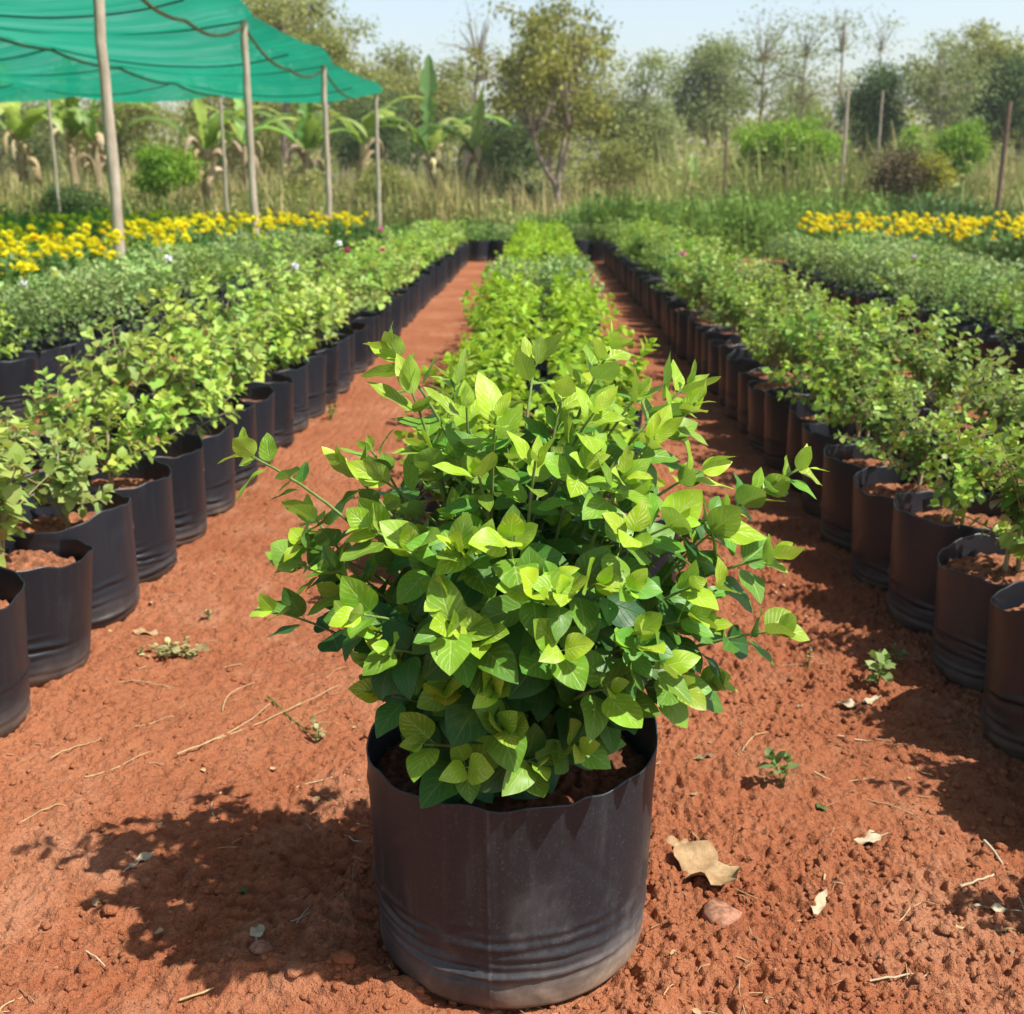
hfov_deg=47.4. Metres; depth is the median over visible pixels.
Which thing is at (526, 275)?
potted hedge plant
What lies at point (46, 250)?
marigold plant
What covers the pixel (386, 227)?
potted shrub
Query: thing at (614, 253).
potted small leaf shrub
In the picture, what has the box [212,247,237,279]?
potted bedding plant
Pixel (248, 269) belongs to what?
potted bedding plant
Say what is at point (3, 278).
marigold plant
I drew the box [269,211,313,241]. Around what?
marigold plant
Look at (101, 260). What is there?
potted bedding plant
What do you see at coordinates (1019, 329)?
potted bedding plant
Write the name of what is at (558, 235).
potted hedge plant
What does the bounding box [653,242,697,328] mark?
potted small leaf shrub
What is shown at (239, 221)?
marigold plant
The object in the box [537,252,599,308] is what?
potted hedge plant
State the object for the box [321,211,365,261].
marigold plant
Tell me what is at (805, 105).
bushy tree
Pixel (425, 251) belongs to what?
potted shrub
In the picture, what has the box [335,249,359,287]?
potted shrub
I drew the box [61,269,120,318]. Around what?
potted bedding plant
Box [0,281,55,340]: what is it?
potted bedding plant
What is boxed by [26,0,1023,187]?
sky
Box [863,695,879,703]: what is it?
dry leaf
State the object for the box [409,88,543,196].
banana plant
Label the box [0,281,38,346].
potted bedding plant
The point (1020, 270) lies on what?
marigold plant
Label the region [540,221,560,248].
potted hedge plant
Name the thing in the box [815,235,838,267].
potted bedding plant
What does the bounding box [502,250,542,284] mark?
potted hedge plant
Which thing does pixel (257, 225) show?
marigold plant
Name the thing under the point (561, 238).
potted hedge plant
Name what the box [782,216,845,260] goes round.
marigold plant
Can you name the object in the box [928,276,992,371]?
potted bedding plant
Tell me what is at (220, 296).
potted bedding plant
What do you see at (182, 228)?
marigold plant
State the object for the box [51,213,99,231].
marigold plant
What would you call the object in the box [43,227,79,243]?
marigold plant
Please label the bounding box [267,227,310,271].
potted bedding plant
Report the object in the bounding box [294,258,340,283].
potted shrub
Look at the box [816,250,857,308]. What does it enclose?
potted bedding plant
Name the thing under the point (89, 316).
potted bedding plant
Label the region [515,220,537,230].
potted hedge plant
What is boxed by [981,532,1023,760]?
potted small leaf shrub
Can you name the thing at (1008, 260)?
potted bedding plant
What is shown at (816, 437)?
potted small leaf shrub
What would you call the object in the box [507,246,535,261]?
potted hedge plant
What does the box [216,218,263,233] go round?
marigold plant
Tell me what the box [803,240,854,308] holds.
potted bedding plant
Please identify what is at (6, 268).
marigold plant
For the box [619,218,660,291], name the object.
potted small leaf shrub
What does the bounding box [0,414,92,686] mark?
potted shrub
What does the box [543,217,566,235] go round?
potted hedge plant
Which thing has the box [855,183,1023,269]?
dark crop
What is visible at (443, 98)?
round tree
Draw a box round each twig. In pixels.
[276,912,308,927]
[954,924,1015,931]
[959,863,1007,886]
[983,839,1023,909]
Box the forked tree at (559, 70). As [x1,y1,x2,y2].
[452,0,624,207]
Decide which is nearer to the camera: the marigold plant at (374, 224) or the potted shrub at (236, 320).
the potted shrub at (236, 320)
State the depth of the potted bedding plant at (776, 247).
11.41 m
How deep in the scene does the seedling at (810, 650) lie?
2.49 m
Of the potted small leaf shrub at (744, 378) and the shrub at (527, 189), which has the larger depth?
the shrub at (527, 189)
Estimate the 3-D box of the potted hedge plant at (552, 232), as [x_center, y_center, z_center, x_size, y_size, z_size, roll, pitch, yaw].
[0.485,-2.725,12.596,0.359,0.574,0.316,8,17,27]
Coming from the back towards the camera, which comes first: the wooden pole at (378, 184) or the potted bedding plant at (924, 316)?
the wooden pole at (378, 184)
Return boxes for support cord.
[0,0,183,18]
[0,22,239,34]
[0,48,287,67]
[0,84,351,96]
[1,66,320,75]
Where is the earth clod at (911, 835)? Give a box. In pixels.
[906,830,920,839]
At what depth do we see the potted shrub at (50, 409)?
3.45 m
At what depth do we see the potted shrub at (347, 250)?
7.98 m
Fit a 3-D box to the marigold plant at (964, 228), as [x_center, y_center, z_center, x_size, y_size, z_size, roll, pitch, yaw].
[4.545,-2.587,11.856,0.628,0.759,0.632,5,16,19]
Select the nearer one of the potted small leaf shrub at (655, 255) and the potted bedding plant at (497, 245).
the potted small leaf shrub at (655, 255)
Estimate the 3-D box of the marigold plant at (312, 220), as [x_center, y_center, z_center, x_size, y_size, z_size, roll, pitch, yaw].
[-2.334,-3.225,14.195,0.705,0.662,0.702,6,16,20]
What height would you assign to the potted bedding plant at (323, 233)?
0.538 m
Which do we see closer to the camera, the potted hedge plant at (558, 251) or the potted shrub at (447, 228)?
the potted hedge plant at (558, 251)
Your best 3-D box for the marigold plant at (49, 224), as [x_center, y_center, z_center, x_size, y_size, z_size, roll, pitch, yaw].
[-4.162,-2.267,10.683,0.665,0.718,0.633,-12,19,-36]
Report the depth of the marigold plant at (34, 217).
13.34 m
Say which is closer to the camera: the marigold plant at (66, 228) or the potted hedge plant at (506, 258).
the potted hedge plant at (506, 258)
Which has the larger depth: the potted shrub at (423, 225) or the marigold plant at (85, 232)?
the potted shrub at (423, 225)
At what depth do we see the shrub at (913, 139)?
25.50 m
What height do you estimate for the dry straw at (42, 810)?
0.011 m
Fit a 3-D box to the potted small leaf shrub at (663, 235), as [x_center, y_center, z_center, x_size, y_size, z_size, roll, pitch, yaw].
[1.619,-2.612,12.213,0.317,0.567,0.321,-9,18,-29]
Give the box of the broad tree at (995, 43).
[898,17,1023,151]
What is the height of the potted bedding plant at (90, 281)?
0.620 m
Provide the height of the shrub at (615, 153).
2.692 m
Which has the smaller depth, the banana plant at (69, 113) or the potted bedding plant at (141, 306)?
the potted bedding plant at (141, 306)
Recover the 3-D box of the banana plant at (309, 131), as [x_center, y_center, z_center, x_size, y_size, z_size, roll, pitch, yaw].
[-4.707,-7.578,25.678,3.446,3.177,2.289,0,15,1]
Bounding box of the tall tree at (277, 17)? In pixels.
[241,0,366,175]
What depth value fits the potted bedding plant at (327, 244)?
12.75 m
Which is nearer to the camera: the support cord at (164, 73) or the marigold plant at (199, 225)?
the marigold plant at (199, 225)
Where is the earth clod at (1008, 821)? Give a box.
[1003,816,1018,826]
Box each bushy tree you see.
[0,96,89,184]
[32,97,199,183]
[163,96,322,186]
[290,75,449,188]
[434,89,558,189]
[575,47,688,176]
[643,28,767,169]
[752,70,917,169]
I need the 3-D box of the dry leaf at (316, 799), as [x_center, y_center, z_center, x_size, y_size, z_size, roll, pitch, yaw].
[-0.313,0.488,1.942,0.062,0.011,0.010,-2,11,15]
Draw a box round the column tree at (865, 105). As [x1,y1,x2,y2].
[831,58,918,164]
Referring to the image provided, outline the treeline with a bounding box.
[0,89,1022,189]
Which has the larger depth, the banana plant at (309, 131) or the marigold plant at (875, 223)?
the banana plant at (309, 131)
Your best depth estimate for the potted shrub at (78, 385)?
3.73 m
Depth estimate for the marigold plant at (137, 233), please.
9.41 m
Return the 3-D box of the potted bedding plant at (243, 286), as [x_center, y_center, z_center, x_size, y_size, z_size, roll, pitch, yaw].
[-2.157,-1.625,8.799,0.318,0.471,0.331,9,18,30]
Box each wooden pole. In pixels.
[47,100,60,213]
[93,0,125,295]
[219,98,228,219]
[240,20,259,239]
[321,65,331,217]
[374,94,381,226]
[722,124,727,195]
[838,87,849,201]
[875,90,883,176]
[995,101,1011,211]
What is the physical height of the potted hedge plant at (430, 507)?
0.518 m
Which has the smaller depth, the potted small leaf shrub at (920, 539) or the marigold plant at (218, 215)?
the potted small leaf shrub at (920, 539)
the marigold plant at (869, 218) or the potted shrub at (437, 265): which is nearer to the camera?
the potted shrub at (437, 265)
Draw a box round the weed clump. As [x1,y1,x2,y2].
[138,636,208,659]
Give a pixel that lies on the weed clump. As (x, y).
(167, 648)
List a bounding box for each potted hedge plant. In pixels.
[393,346,546,496]
[403,414,538,524]
[420,339,530,441]
[430,352,543,460]
[441,332,543,442]
[447,323,535,408]
[459,276,539,373]
[460,303,548,407]
[463,297,547,369]
[466,271,540,343]
[469,285,540,342]
[471,258,536,332]
[472,270,544,333]
[475,255,545,322]
[482,259,546,321]
[488,257,544,307]
[489,256,546,305]
[494,243,540,288]
[499,243,542,285]
[502,235,539,255]
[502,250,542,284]
[503,242,545,257]
[504,230,542,255]
[505,235,541,256]
[506,245,535,258]
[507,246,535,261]
[511,230,543,263]
[513,226,542,253]
[514,233,543,257]
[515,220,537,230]
[516,218,542,233]
[517,221,538,234]
[517,221,538,237]
[519,329,682,500]
[532,274,615,337]
[533,306,630,425]
[534,258,603,321]
[534,333,638,434]
[534,361,654,458]
[535,252,598,321]
[536,279,600,336]
[536,292,619,421]
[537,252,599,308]
[538,237,577,288]
[538,243,584,291]
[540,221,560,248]
[540,242,575,277]
[541,223,572,237]
[541,226,572,241]
[541,237,573,254]
[541,253,590,307]
[541,298,613,362]
[542,305,635,392]
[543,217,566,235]
[543,228,565,255]
[543,248,582,283]
[543,267,601,330]
[543,396,687,582]
[544,230,570,252]
[544,236,578,253]
[545,281,612,342]
[546,245,578,253]
[549,331,642,428]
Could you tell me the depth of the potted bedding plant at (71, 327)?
6.33 m
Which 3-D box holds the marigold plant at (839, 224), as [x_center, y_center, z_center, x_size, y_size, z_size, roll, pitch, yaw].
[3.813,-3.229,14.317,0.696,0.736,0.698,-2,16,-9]
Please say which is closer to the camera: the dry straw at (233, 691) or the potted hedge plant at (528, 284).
the dry straw at (233, 691)
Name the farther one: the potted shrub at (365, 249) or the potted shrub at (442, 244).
the potted shrub at (442, 244)
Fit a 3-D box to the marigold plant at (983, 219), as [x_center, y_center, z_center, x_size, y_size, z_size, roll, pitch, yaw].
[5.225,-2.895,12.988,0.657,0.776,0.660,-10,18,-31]
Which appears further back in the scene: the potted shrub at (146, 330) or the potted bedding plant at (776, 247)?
the potted bedding plant at (776, 247)
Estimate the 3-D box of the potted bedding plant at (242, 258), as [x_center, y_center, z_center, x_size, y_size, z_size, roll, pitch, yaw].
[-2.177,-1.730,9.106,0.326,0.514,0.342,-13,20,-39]
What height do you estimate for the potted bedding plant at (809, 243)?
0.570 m
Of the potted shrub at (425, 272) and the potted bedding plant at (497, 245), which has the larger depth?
the potted bedding plant at (497, 245)
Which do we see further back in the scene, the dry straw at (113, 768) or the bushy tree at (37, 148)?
the bushy tree at (37, 148)
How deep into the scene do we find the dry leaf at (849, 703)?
2.29 m
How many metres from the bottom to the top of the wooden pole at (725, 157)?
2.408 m
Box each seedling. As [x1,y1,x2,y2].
[203,609,211,619]
[309,715,325,740]
[325,404,336,419]
[758,746,798,785]
[807,646,813,668]
[864,649,895,684]
[890,642,908,663]
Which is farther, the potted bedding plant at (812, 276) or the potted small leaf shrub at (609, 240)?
the potted small leaf shrub at (609, 240)
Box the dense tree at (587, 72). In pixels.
[488,0,635,189]
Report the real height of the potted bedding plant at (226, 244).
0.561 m
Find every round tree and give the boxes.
[267,12,417,179]
[363,39,479,175]
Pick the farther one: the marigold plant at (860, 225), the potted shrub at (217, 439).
the marigold plant at (860, 225)
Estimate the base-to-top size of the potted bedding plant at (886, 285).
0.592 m
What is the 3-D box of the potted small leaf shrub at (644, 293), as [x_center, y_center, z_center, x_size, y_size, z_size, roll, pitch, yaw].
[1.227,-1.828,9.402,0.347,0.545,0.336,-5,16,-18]
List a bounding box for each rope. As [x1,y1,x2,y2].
[0,37,221,97]
[141,0,375,104]
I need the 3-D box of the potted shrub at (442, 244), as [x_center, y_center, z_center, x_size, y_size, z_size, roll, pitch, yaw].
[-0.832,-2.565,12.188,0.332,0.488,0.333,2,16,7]
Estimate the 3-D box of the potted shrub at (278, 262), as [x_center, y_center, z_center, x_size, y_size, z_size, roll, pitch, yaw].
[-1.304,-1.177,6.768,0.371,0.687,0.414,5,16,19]
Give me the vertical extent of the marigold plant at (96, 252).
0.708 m
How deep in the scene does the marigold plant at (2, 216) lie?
12.62 m
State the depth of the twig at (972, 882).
1.72 m
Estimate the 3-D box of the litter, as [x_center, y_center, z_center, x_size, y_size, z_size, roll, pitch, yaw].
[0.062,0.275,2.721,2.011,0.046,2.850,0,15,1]
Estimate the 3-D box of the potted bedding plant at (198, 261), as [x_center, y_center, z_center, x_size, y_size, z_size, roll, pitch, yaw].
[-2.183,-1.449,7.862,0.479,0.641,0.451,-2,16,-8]
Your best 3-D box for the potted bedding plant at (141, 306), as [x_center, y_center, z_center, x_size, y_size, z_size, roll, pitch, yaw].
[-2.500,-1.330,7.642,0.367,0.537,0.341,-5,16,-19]
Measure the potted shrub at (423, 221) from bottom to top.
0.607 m
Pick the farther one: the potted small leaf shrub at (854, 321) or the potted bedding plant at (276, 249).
the potted bedding plant at (276, 249)
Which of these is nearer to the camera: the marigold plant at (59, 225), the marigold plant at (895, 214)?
the marigold plant at (59, 225)
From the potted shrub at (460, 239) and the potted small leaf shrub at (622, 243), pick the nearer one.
the potted small leaf shrub at (622, 243)
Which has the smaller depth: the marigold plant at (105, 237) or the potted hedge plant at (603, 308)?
the potted hedge plant at (603, 308)
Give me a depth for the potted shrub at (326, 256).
7.39 m
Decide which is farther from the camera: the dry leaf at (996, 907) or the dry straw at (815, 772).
the dry straw at (815, 772)
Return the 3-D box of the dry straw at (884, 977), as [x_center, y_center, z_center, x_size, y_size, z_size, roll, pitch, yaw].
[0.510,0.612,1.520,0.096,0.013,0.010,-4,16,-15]
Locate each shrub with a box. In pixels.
[0,396,61,493]
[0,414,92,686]
[0,529,30,737]
[2,427,139,629]
[11,367,113,462]
[27,177,121,218]
[38,395,176,583]
[39,356,140,440]
[55,316,180,423]
[90,384,207,547]
[116,316,196,397]
[126,138,209,202]
[127,282,217,387]
[128,330,243,516]
[163,323,274,467]
[164,326,258,490]
[170,304,233,375]
[183,275,262,360]
[208,303,268,353]
[217,320,825,1010]
[222,321,294,448]
[227,288,313,433]
[229,287,279,342]
[233,259,300,336]
[249,291,325,418]
[252,243,328,310]
[252,262,302,323]
[258,164,336,214]
[271,286,338,405]
[275,274,350,393]
[285,258,324,299]
[291,252,346,287]
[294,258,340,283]
[297,279,354,382]
[311,246,350,290]
[311,271,367,373]
[317,267,386,366]
[323,254,352,292]
[328,240,360,278]
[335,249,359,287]
[335,270,381,357]
[336,239,378,279]
[341,251,391,340]
[344,247,392,331]
[351,158,420,221]
[355,240,382,260]
[355,242,375,264]
[355,248,403,330]
[359,246,402,336]
[362,226,394,269]
[370,238,391,252]
[373,242,414,327]
[378,238,418,317]
[380,254,414,321]
[384,230,403,260]
[386,260,420,312]
[389,245,428,305]
[393,242,425,309]
[396,228,426,250]
[402,241,430,301]
[404,228,438,295]
[405,220,431,238]
[405,232,434,298]
[409,220,430,235]
[413,231,446,286]
[417,231,444,292]
[423,233,454,282]
[424,238,447,282]
[425,241,444,290]
[426,222,454,279]
[428,220,456,275]
[430,227,460,273]
[431,230,455,276]
[439,222,462,251]
[441,220,465,267]
[448,219,467,265]
[449,233,461,269]
[454,222,468,262]
[456,224,467,265]
[484,170,553,212]
[561,117,669,201]
[601,217,625,264]
[603,223,621,263]
[604,223,624,266]
[606,219,630,265]
[607,218,635,269]
[609,227,625,271]
[611,228,627,265]
[612,225,628,275]
[614,230,630,278]
[615,227,650,283]
[616,230,643,282]
[618,225,637,255]
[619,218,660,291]
[621,229,649,287]
[622,226,660,290]
[628,233,656,296]
[631,222,668,298]
[633,223,671,302]
[637,230,677,306]
[639,245,669,281]
[642,246,673,313]
[646,235,686,318]
[650,248,698,331]
[651,240,681,321]
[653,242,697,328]
[658,222,672,237]
[658,230,674,249]
[658,244,724,344]
[662,224,703,247]
[662,256,712,337]
[667,237,738,359]
[670,249,723,351]
[678,235,706,269]
[678,237,705,263]
[684,235,722,267]
[686,270,735,366]
[687,253,770,377]
[693,236,716,267]
[693,236,725,277]
[694,278,750,374]
[699,245,733,277]
[707,274,772,394]
[711,257,738,289]
[712,251,759,297]
[719,281,784,405]
[724,252,766,300]
[724,290,799,420]
[728,108,849,185]
[733,263,767,300]
[737,308,809,433]
[741,263,797,317]
[747,256,782,317]
[747,288,841,451]
[755,259,805,326]
[759,269,825,338]
[762,302,876,471]
[769,281,824,342]
[774,319,884,492]
[792,283,850,354]
[801,294,865,367]
[802,305,912,517]
[819,369,946,552]
[826,303,894,370]
[846,298,910,397]
[848,302,939,413]
[850,382,983,590]
[858,141,939,206]
[870,294,1002,421]
[887,409,1023,635]
[889,320,1021,446]
[890,124,932,157]
[904,148,960,198]
[924,116,994,186]
[928,418,1023,692]
[935,345,1023,470]
[960,366,1023,493]
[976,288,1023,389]
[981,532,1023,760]
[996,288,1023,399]
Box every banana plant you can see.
[0,102,63,200]
[35,99,159,196]
[40,96,144,188]
[122,98,281,215]
[180,98,300,193]
[229,96,373,192]
[288,95,423,189]
[364,54,510,189]
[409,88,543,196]
[658,153,727,197]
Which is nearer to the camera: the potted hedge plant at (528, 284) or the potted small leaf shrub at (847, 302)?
the potted small leaf shrub at (847, 302)
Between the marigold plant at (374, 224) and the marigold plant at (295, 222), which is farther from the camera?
the marigold plant at (374, 224)
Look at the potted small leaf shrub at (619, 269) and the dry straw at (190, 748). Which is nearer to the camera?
the dry straw at (190, 748)
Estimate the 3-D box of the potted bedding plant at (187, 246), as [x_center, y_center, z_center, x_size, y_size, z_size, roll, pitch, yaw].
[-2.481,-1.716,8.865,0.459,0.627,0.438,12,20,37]
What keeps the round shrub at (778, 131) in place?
on the ground at (724, 781)
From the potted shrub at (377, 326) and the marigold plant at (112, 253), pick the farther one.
the marigold plant at (112, 253)
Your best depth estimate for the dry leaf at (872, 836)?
1.84 m
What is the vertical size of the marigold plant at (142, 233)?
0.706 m
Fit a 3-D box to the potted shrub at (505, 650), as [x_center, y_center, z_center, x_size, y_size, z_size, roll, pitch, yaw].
[0.025,0.188,1.493,0.638,0.840,0.577,14,21,42]
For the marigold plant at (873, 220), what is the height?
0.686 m
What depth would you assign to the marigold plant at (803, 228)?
12.68 m
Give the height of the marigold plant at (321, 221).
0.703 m
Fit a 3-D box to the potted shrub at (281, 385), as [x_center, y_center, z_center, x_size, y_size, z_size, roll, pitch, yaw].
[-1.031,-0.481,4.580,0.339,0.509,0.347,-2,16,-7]
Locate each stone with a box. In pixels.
[248,939,272,955]
[702,899,741,928]
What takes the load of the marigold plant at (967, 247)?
on the ground at (724, 781)
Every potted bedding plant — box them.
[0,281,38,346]
[0,281,40,424]
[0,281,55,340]
[0,285,69,409]
[0,299,12,344]
[12,272,94,396]
[19,272,78,335]
[31,265,123,385]
[47,281,102,327]
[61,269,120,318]
[63,263,144,366]
[75,256,139,310]
[79,256,155,361]
[102,271,155,307]
[106,254,180,358]
[113,249,168,297]
[117,244,195,348]
[134,247,196,327]
[138,249,182,299]
[147,254,187,292]
[156,243,222,328]
[160,240,212,292]
[177,258,223,323]
[179,243,222,284]
[182,247,237,320]
[188,243,230,274]
[204,261,247,319]
[211,240,248,269]
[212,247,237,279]
[212,252,254,303]
[215,230,260,273]
[228,244,262,269]
[228,253,268,288]
[236,232,269,266]
[238,246,278,296]
[252,236,288,293]
[253,233,299,285]
[257,245,287,271]
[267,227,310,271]
[276,231,310,266]
[287,240,319,279]
[293,234,324,267]
[302,233,329,270]
[306,232,334,274]
[319,237,339,271]
[467,223,490,261]
[490,223,512,261]
[569,223,591,260]
[589,223,610,261]
[760,235,791,274]
[764,236,794,285]
[769,231,808,279]
[777,234,811,283]
[780,236,823,294]
[794,243,828,303]
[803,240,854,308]
[805,238,842,297]
[807,239,836,265]
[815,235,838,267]
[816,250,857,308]
[819,233,850,270]
[824,243,877,306]
[829,243,884,320]
[834,239,864,274]
[841,228,860,244]
[841,243,895,322]
[843,230,896,284]
[854,244,915,330]
[861,230,877,268]
[865,240,917,287]
[865,247,898,286]
[869,241,923,289]
[871,251,923,339]
[872,235,915,274]
[886,264,941,344]
[895,238,937,279]
[896,266,960,350]
[897,239,957,302]
[897,261,937,295]
[909,254,983,352]
[912,243,957,289]
[919,249,980,304]
[926,246,965,289]
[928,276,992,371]
[940,263,988,311]
[947,253,998,294]
[954,264,1009,316]
[960,284,1022,373]
[965,260,1013,304]
[968,256,1023,326]
[979,266,1021,307]
[993,280,1023,326]
[1005,276,1023,332]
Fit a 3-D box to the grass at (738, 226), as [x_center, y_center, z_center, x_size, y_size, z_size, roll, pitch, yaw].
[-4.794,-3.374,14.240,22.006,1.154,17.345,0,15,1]
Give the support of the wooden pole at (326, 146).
on the ground at (724, 781)
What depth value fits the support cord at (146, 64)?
14.27 m
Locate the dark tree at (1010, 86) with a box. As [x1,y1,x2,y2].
[946,35,1023,169]
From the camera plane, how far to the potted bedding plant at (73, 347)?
5.64 m
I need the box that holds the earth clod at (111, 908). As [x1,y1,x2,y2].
[101,901,119,914]
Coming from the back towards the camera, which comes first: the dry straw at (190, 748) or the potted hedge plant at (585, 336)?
the potted hedge plant at (585, 336)
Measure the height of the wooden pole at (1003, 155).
2.494 m
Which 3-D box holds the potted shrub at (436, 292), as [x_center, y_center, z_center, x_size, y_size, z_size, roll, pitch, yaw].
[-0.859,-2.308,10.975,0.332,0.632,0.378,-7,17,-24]
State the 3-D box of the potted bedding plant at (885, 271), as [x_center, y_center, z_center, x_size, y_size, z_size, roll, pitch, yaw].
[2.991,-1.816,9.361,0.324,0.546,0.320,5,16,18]
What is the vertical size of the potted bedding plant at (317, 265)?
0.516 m
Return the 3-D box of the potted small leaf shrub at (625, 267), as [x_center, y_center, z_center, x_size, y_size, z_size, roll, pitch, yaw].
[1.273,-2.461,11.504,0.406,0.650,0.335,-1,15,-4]
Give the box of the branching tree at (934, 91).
[883,28,1002,154]
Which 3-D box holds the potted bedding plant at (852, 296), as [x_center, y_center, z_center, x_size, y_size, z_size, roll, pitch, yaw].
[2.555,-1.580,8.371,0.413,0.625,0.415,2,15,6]
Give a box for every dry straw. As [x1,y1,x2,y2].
[0,988,39,1010]
[21,804,65,821]
[49,737,100,758]
[84,751,150,777]
[86,950,104,966]
[119,680,173,687]
[135,716,174,726]
[177,703,269,754]
[179,987,213,1000]
[210,791,228,829]
[213,685,338,740]
[222,682,254,711]
[267,695,317,740]
[296,759,365,786]
[742,732,765,750]
[813,771,874,781]
[838,735,890,741]
[867,799,922,821]
[869,972,928,981]
[899,898,922,920]
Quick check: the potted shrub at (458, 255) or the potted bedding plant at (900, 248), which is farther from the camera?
the potted shrub at (458, 255)
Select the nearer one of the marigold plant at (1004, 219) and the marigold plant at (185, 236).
the marigold plant at (185, 236)
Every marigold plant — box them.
[0,215,32,233]
[0,223,30,243]
[0,223,40,237]
[0,229,21,260]
[0,230,62,263]
[0,233,75,328]
[0,235,56,264]
[0,235,88,285]
[0,239,38,255]
[0,240,107,318]
[0,249,43,321]
[0,263,43,313]
[0,271,38,328]
[0,274,19,327]
[1,237,32,251]
[5,244,24,302]
[6,221,14,227]
[8,220,51,235]
[12,241,102,314]
[13,226,33,249]
[16,212,48,234]
[21,219,55,249]
[22,223,105,261]
[28,215,69,234]
[28,220,78,252]
[28,222,72,260]
[30,222,76,250]
[35,231,120,311]
[39,240,116,295]
[41,214,82,234]
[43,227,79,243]
[46,213,91,236]
[47,222,106,251]
[49,220,100,236]
[50,218,110,248]
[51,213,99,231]
[51,222,90,262]
[54,217,110,239]
[60,228,144,296]
[61,215,111,239]
[61,226,112,297]
[67,218,130,244]
[68,215,102,225]
[74,236,160,296]
[79,225,140,238]
[81,229,124,243]
[85,224,142,263]
[86,207,109,215]
[87,220,152,250]
[90,218,146,249]
[91,208,111,228]
[99,233,174,289]
[103,221,173,279]
[110,212,156,229]
[126,218,156,252]
[128,221,176,272]
[129,209,158,221]
[130,226,157,238]
[135,221,209,270]
[138,221,155,239]
[139,220,183,278]
[142,220,198,273]
[142,221,214,281]
[144,226,195,289]
[145,217,177,237]
[152,211,194,229]
[152,218,198,238]
[156,214,199,235]
[165,218,217,260]
[166,210,181,219]
[168,218,226,238]
[177,220,245,272]
[178,218,215,242]
[187,213,230,224]
[187,223,229,235]
[191,217,242,263]
[192,210,224,228]
[199,213,241,232]
[201,211,235,222]
[204,216,240,251]
[206,219,249,238]
[209,218,256,260]
[213,214,269,246]
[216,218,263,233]
[219,212,261,227]
[220,216,258,271]
[222,216,266,226]
[226,222,284,257]
[228,213,271,230]
[237,220,289,234]
[245,215,294,233]
[246,227,301,261]
[254,218,301,262]
[259,215,304,231]
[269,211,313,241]
[270,216,317,260]
[291,211,335,225]
[291,212,339,255]
[295,216,347,252]
[303,211,354,254]
[304,212,351,245]
[319,214,372,255]
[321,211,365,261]
[325,212,368,259]
[327,214,376,241]
[340,211,385,240]
[342,215,363,252]
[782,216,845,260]
[790,211,833,237]
[792,213,836,238]
[794,213,848,256]
[797,216,848,262]
[798,214,840,230]
[803,213,853,240]
[824,210,852,227]
[835,211,886,229]
[836,216,892,241]
[838,214,894,243]
[840,216,898,244]
[840,221,884,232]
[841,217,883,243]
[854,212,892,235]
[855,211,890,233]
[881,212,929,235]
[885,212,920,236]
[889,219,945,273]
[891,213,945,244]
[893,211,918,232]
[893,216,946,261]
[894,220,939,275]
[895,218,950,279]
[913,212,969,243]
[928,219,993,282]
[930,213,971,232]
[930,218,997,282]
[933,215,988,279]
[936,221,972,232]
[940,214,982,250]
[951,216,1000,261]
[961,211,1013,236]
[972,210,1006,236]
[979,216,1023,282]
[983,223,1021,268]
[984,219,1023,277]
[985,224,1023,285]
[985,225,1023,281]
[991,221,1023,280]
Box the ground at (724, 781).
[0,195,1023,1013]
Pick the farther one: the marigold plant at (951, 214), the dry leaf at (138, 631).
the marigold plant at (951, 214)
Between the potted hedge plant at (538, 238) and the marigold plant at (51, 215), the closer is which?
the potted hedge plant at (538, 238)
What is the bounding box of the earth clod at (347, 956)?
[327,948,357,964]
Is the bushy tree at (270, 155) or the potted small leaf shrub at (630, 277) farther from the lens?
the bushy tree at (270, 155)
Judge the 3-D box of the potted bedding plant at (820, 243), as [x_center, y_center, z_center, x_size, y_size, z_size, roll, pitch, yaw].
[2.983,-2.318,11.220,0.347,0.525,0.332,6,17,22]
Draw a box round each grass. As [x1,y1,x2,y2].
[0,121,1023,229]
[0,183,909,258]
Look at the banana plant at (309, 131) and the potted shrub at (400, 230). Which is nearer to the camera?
the potted shrub at (400, 230)
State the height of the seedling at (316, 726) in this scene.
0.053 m
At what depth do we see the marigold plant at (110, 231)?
11.81 m
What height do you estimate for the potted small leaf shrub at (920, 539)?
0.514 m
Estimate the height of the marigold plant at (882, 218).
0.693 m
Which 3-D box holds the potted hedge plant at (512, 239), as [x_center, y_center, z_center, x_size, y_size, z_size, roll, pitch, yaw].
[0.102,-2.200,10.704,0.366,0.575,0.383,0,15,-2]
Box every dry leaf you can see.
[123,852,153,871]
[132,628,165,634]
[239,886,247,892]
[250,924,264,940]
[309,796,341,802]
[666,835,688,846]
[673,840,757,899]
[694,753,712,758]
[811,889,827,914]
[816,803,826,811]
[837,698,866,707]
[854,829,888,844]
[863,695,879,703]
[973,903,1021,912]
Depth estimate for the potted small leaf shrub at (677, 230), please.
10.89 m
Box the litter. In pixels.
[2,478,1017,1013]
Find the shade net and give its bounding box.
[0,0,382,102]
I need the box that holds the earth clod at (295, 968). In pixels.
[284,959,307,977]
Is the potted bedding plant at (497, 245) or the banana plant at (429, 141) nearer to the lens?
the potted bedding plant at (497, 245)
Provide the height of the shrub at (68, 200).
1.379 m
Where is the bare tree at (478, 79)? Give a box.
[419,0,511,156]
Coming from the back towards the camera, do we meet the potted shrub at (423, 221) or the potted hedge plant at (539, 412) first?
the potted shrub at (423, 221)
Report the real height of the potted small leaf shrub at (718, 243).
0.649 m
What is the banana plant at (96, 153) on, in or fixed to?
on the ground at (724, 781)
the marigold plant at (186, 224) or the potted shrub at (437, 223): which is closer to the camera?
the marigold plant at (186, 224)
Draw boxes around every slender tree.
[706,0,818,129]
[740,2,855,128]
[798,1,869,163]
[846,2,911,88]

